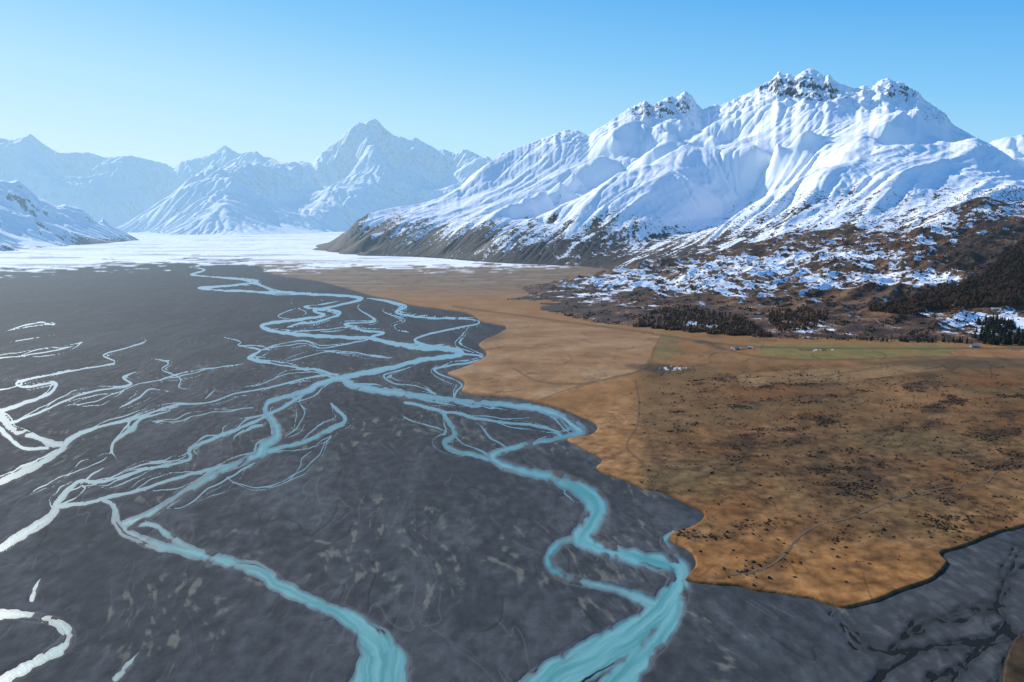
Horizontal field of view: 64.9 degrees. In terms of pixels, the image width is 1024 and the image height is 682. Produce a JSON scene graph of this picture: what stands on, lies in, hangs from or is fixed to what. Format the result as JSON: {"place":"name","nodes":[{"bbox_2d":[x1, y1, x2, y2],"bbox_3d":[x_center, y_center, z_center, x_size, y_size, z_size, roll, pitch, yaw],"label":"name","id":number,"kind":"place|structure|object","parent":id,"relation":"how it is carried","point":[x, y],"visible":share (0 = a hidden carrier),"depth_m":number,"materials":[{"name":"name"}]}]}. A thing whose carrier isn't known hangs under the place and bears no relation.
{"place":"outdoors","nodes":[
{"label":"outdoors","id":0,"kind":"place"},
{"bbox_2d":[0,180,138,252],"bbox_3d":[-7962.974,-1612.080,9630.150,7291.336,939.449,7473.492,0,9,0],"label":"mountain spur","id":1,"kind":"structure","parent":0,"point":[29,219],"depth_m":9468.56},
{"bbox_2d":[0,119,504,234],"bbox_3d":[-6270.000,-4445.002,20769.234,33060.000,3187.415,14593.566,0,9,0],"label":"distant mountain range","id":2,"kind":"structure","parent":0,"point":[348,179],"depth_m":20977.41,"materials":[{"name":"white snow"}]},
{"bbox_2d":[0,231,1023,681],"bbox_3d":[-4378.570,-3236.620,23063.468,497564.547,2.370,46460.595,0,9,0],"label":"riverbed","id":3,"kind":"structure","parent":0,"point":[414,541],"depth_m":799.62,"materials":[{"name":"grey gravel"}]},
{"bbox_2d":[0,268,1023,681],"bbox_3d":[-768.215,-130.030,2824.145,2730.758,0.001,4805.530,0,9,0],"label":"river","id":4,"kind":"structure","parent":0,"point":[624,650],"depth_m":790.77,"materials":[{"name":"liquid"}]},
{"bbox_2d":[0,0,1023,167],"label":"sky","id":5,"kind":"structure","parent":0,"point":[170,82],"materials":[{"name":"blue"}]},
{"bbox_2d":[245,259,1023,681],"bbox_3d":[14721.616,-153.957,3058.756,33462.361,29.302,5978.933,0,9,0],"label":"grassland","id":6,"kind":"structure","parent":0,"point":[595,373],"depth_m":1194.15,"materials":[{"name":"brown plant"}]},
{"bbox_2d":[630,366,1023,587],"bbox_3d":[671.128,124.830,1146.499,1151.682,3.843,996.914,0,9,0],"label":"scrub","id":7,"kind":"object","parent":6,"relation":"on","point":[846,484],"visible":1,"depth_m":1027.25,"materials":[{"name":"brown plant"}]},
{"bbox_2d":[313,68,1023,269],"bbox_3d":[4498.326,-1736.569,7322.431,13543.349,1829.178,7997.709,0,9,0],"label":"mountain","id":8,"kind":"structure","parent":0,"point":[684,163],"depth_m":6166.25,"materials":[{"name":"white snow"}]},
{"bbox_2d":[509,196,1023,343],"bbox_3d":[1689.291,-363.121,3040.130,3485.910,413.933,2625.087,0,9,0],"label":"hillside","id":9,"kind":"structure","parent":0,"point":[809,275],"depth_m":2984.36,"materials":[{"name":"white snow"}]},
{"bbox_2d":[413,185,1023,341],"bbox_3d":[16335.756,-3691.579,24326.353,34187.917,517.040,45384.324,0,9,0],"label":"scrub woodland","id":10,"kind":"object","parent":9,"relation":"on","point":[928,236],"visible":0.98,"depth_m":3318.90,"materials":[{"name":"plant"}]},
{"bbox_2d":[501,190,1023,343],"bbox_3d":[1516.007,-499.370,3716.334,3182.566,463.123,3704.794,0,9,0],"label":"hillside scrub","id":11,"kind":"object","parent":9,"relation":"on","point":[895,321],"visible":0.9,"depth_m":2851.90,"materials":[{"name":"brown plant"}]},
{"bbox_2d":[633,236,1023,336],"bbox_3d":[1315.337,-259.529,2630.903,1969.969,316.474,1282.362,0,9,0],"label":"larch forest","id":12,"kind":"object","parent":9,"relation":"on","point":[1000,290],"visible":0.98,"depth_m":2395.77,"materials":[{"name":"brown plant"}]},
{"bbox_2d":[977,330,982,340],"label":"conifer tree","id":13,"kind":"object","parent":9,"relation":"on","point":[980,336],"visible":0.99,"depth_m":1950.91,"materials":[{"name":"green plant"}]},
{"bbox_2d":[989,334,994,344],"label":"conifer tree","id":14,"kind":"object","parent":9,"relation":"on","point":[992,342],"visible":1,"depth_m":1902.12,"materials":[{"name":"green plant"}]},
{"bbox_2d":[995,322,999,332],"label":"conifer tree","id":15,"kind":"object","parent":9,"relation":"on","point":[998,328],"visible":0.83,"depth_m":2028.45,"materials":[{"name":"green plant"}]},
{"bbox_2d":[1008,319,1015,329],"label":"conifer tree","id":16,"kind":"object","parent":9,"relation":"on","point":[1011,324],"visible":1,"depth_m":2050.96,"materials":[{"name":"green plant"}]},
{"bbox_2d":[727,462,1023,575],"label":"farm track","id":17,"kind":"structure","parent":0,"point":[798,537],"depth_m":796.45,"materials":[{"name":"brown soil"}]},
{"bbox_2d":[990,134,1023,166],"bbox_3d":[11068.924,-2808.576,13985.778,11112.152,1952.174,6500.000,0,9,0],"label":"peak","id":18,"kind":"structure","parent":0,"point":[1012,147],"depth_m":14319.73,"materials":[{"name":"white snow"}]}
]}

